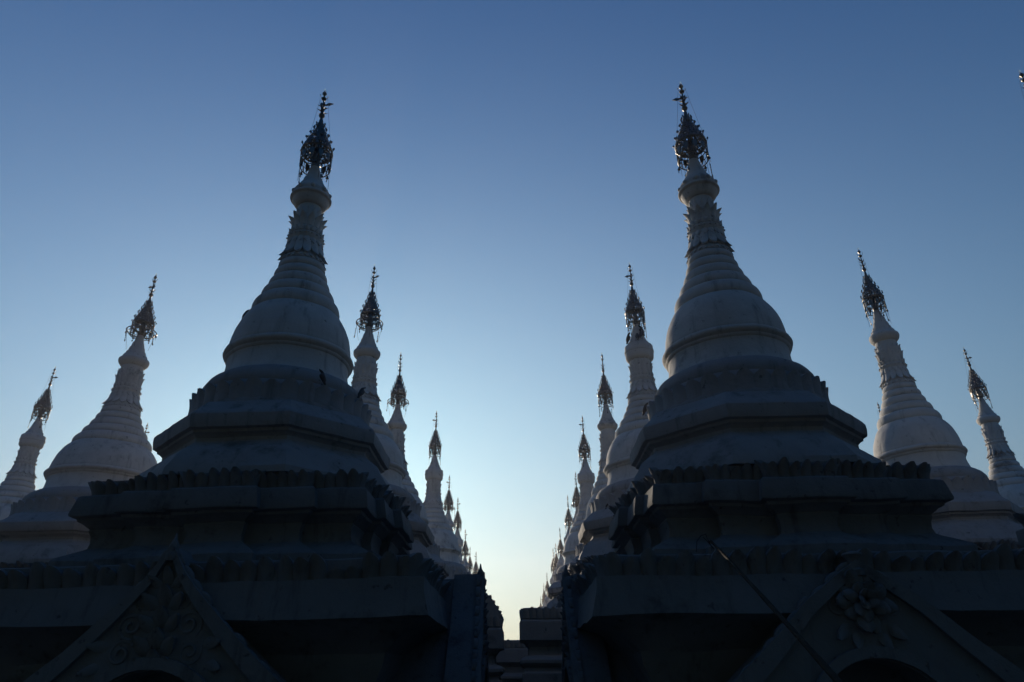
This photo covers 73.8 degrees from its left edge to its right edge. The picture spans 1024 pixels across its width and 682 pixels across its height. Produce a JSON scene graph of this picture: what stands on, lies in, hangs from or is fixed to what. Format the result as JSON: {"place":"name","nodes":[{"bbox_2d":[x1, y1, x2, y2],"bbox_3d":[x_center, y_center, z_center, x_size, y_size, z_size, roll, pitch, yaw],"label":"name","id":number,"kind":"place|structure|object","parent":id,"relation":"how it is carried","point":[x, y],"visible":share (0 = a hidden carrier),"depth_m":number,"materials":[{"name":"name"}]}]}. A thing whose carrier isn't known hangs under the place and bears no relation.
{"place":"outdoors","nodes":[
{"label":"outdoors","id":0,"kind":"place"},
{"bbox_2d":[486,593,504,681],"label":"gate pier","id":1,"kind":"structure","parent":0,"point":[495,631],"depth_m":7.41,"materials":[{"name":"paint"}]},
{"bbox_2d":[496,639,527,681],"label":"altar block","id":2,"kind":"structure","parent":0,"point":[511,655],"depth_m":10.90,"materials":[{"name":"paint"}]},
{"bbox_2d":[0,0,1023,639],"label":"sky","id":3,"kind":"structure","parent":0,"point":[501,168],"materials":[{"name":"blue"}]},
{"bbox_2d":[519,606,562,681],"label":"gate pier","id":4,"kind":"structure","parent":0,"point":[540,636],"depth_m":7.41,"materials":[{"name":"paint"}]},
{"label":"ground","id":5,"kind":"structure","parent":0,"visible":0},
{"bbox_2d":[0,366,57,519],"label":"stupa","id":6,"kind":"object","parent":5,"relation":"on","point":[17,485],"visible":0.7,"depth_m":13.94,"materials":[{"name":"paint"}]},
{"bbox_2d":[0,273,157,568],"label":"stupa","id":7,"kind":"object","parent":5,"relation":"on","point":[111,441],"visible":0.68,"depth_m":9.53,"materials":[{"name":"paint"}]},
{"bbox_2d":[0,89,488,681],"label":"stupa","id":8,"kind":"object","parent":5,"relation":"on","point":[254,525],"visible":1,"depth_m":4.80,"materials":[{"name":"paint"}]},
{"bbox_2d":[319,369,325,385],"bbox_3d":[-1.617,0.311,5.812,0.046,0.139,0.090,-18,-31,30],"label":"pigeon","id":9,"kind":"object","parent":8,"relation":"on","point":[322,376],"visible":1,"depth_m":5.80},
{"bbox_2d":[357,387,365,398],"bbox_3d":[-1.356,0.471,6.153,0.049,0.149,0.096,-16,-30,27],"label":"pigeon","id":10,"kind":"object","parent":8,"relation":"on","point":[361,392],"visible":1,"depth_m":6.13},
{"bbox_2d":[351,264,444,574],"bbox_3d":[-2.260,2.255,9.775,3.185,7.944,3.185,-1,-26,0],"label":"stupa","id":11,"kind":"object","parent":5,"relation":"on","point":[366,352],"visible":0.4,"depth_m":10.16,"materials":[{"name":"paint"}]},
{"bbox_2d":[386,353,450,578],"bbox_3d":[-2.311,3.797,12.880,3.185,7.944,3.185,-1,-26,0],"label":"stupa","id":12,"kind":"object","parent":5,"relation":"on","point":[397,425],"visible":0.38,"depth_m":13.68,"materials":[{"name":"paint"}]},
{"bbox_2d":[423,411,470,579],"bbox_3d":[-1.926,5.372,16.064,3.192,7.944,3.187,-1,-27,0],"label":"stupa","id":13,"kind":"object","parent":5,"relation":"on","point":[445,539],"visible":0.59,"depth_m":16.34,"materials":[{"name":"paint"}]},
{"bbox_2d":[443,475,459,563],"bbox_3d":[-2.105,8.151,21.656,3.185,7.944,3.185,-1,-26,1],"label":"stupa","id":14,"kind":"object","parent":5,"relation":"on","point":[448,503],"visible":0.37,"depth_m":22.88,"materials":[{"name":"paint"}]},
{"bbox_2d":[453,499,463,565],"bbox_3d":[-2.012,9.577,24.531,3.187,7.944,3.192,-1,-27,0],"label":"stupa","id":15,"kind":"object","parent":5,"relation":"on","point":[457,520],"visible":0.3,"depth_m":25.66,"materials":[{"name":"paint"}]},
{"bbox_2d":[462,529,469,571],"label":"stupa","id":16,"kind":"object","parent":5,"relation":"on","point":[465,549],"visible":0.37,"depth_m":31.25,"materials":[{"name":"paint"}]},
{"bbox_2d":[468,549,472,572],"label":"stupa","id":17,"kind":"object","parent":5,"relation":"on","point":[470,564],"visible":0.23,"depth_m":35.55,"materials":[{"name":"paint"}]},
{"bbox_2d":[472,553,478,573],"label":"stupa","id":18,"kind":"object","parent":5,"relation":"on","point":[475,571],"visible":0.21,"depth_m":36.97,"materials":[{"name":"paint"}]},
{"bbox_2d":[542,586,545,606],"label":"stupa","id":19,"kind":"object","parent":5,"relation":"on","point":[543,596],"visible":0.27,"depth_m":49.54,"materials":[{"name":"paint"}]},
{"bbox_2d":[544,574,549,605],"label":"stupa","id":20,"kind":"object","parent":5,"relation":"on","point":[546,598],"visible":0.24,"depth_m":44.60,"materials":[{"name":"paint"}]},
{"bbox_2d":[549,555,554,600],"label":"stupa","id":21,"kind":"object","parent":5,"relation":"on","point":[552,579],"visible":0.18,"depth_m":36.17,"materials":[{"name":"paint"}]},
{"bbox_2d":[552,543,558,582],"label":"stupa","id":22,"kind":"object","parent":5,"relation":"on","point":[556,558],"visible":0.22,"depth_m":35.01,"materials":[{"name":"paint"}]},
{"bbox_2d":[556,528,563,568],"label":"stupa","id":23,"kind":"object","parent":5,"relation":"on","point":[560,563],"visible":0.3,"depth_m":31.26,"materials":[{"name":"paint"}]},
{"bbox_2d":[564,495,572,543],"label":"stupa","id":24,"kind":"object","parent":5,"relation":"on","point":[568,518],"visible":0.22,"depth_m":25.74,"materials":[{"name":"paint"}]},
{"bbox_2d":[547,416,594,606],"bbox_3d":[1.939,5.559,16.579,3.187,7.944,3.192,-1,-26,1],"label":"stupa","id":25,"kind":"object","parent":5,"relation":"on","point":[586,477],"visible":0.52,"depth_m":16.93,"materials":[{"name":"paint"}]},
{"bbox_2d":[571,472,579,522],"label":"stupa","id":26,"kind":"object","parent":5,"relation":"on","point":[576,498],"visible":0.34,"depth_m":22.80,"materials":[{"name":"paint"}]},
{"bbox_2d":[556,353,617,606],"bbox_3d":[2.001,3.816,13.072,3.190,7.944,3.182,-1,-26,1],"label":"stupa","id":27,"kind":"object","parent":5,"relation":"on","point":[607,425],"visible":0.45,"depth_m":13.85,"materials":[{"name":"paint"}]},
{"bbox_2d":[567,262,656,575],"bbox_3d":[2.059,2.215,9.849,3.187,7.944,3.192,-1,-26,0],"label":"stupa","id":28,"kind":"object","parent":5,"relation":"on","point":[619,470],"visible":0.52,"depth_m":9.84,"materials":[{"name":"paint"}]},
{"bbox_2d":[626,332,630,343],"bbox_3d":[1.852,-0.038,10.846,0.064,0.192,0.124,13,-29,-25],"label":"pigeon","id":29,"kind":"object","parent":28,"relation":"on","point":[628,337],"visible":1,"depth_m":10.84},
{"bbox_2d":[696,534,842,681],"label":"bamboo pole","id":30,"kind":"object","parent":5,"relation":"on","point":[824,666],"visible":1,"depth_m":2.50,"materials":[{"name":"wood"}]},
{"bbox_2d":[560,82,1023,681],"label":"stupa","id":31,"kind":"object","parent":5,"relation":"on","point":[780,488],"visible":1,"depth_m":4.72,"materials":[{"name":"paint"}]},
{"bbox_2d":[642,403,647,415],"bbox_3d":[1.281,0.656,6.538,0.084,0.130,0.043,-24,-35,39],"label":"pigeon","id":32,"kind":"object","parent":31,"relation":"on","point":[644,410],"visible":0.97,"depth_m":6.53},
{"bbox_2d":[857,248,1023,549],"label":"stupa","id":33,"kind":"object","parent":5,"relation":"on","point":[917,429],"visible":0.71,"depth_m":9.29,"materials":[{"name":"paint"}]},
{"bbox_2d":[963,347,1023,525],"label":"stupa","id":34,"kind":"object","parent":5,"relation":"on","point":[1006,471],"visible":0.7,"depth_m":13.69,"materials":[{"name":"paint"}]},
{"bbox_2d":[1013,70,1023,546],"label":"stupa","id":35,"kind":"object","parent":5,"relation":"on","point":[1019,517],"visible":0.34,"depth_m":6.67,"materials":[{"name":"paint"}]}
]}

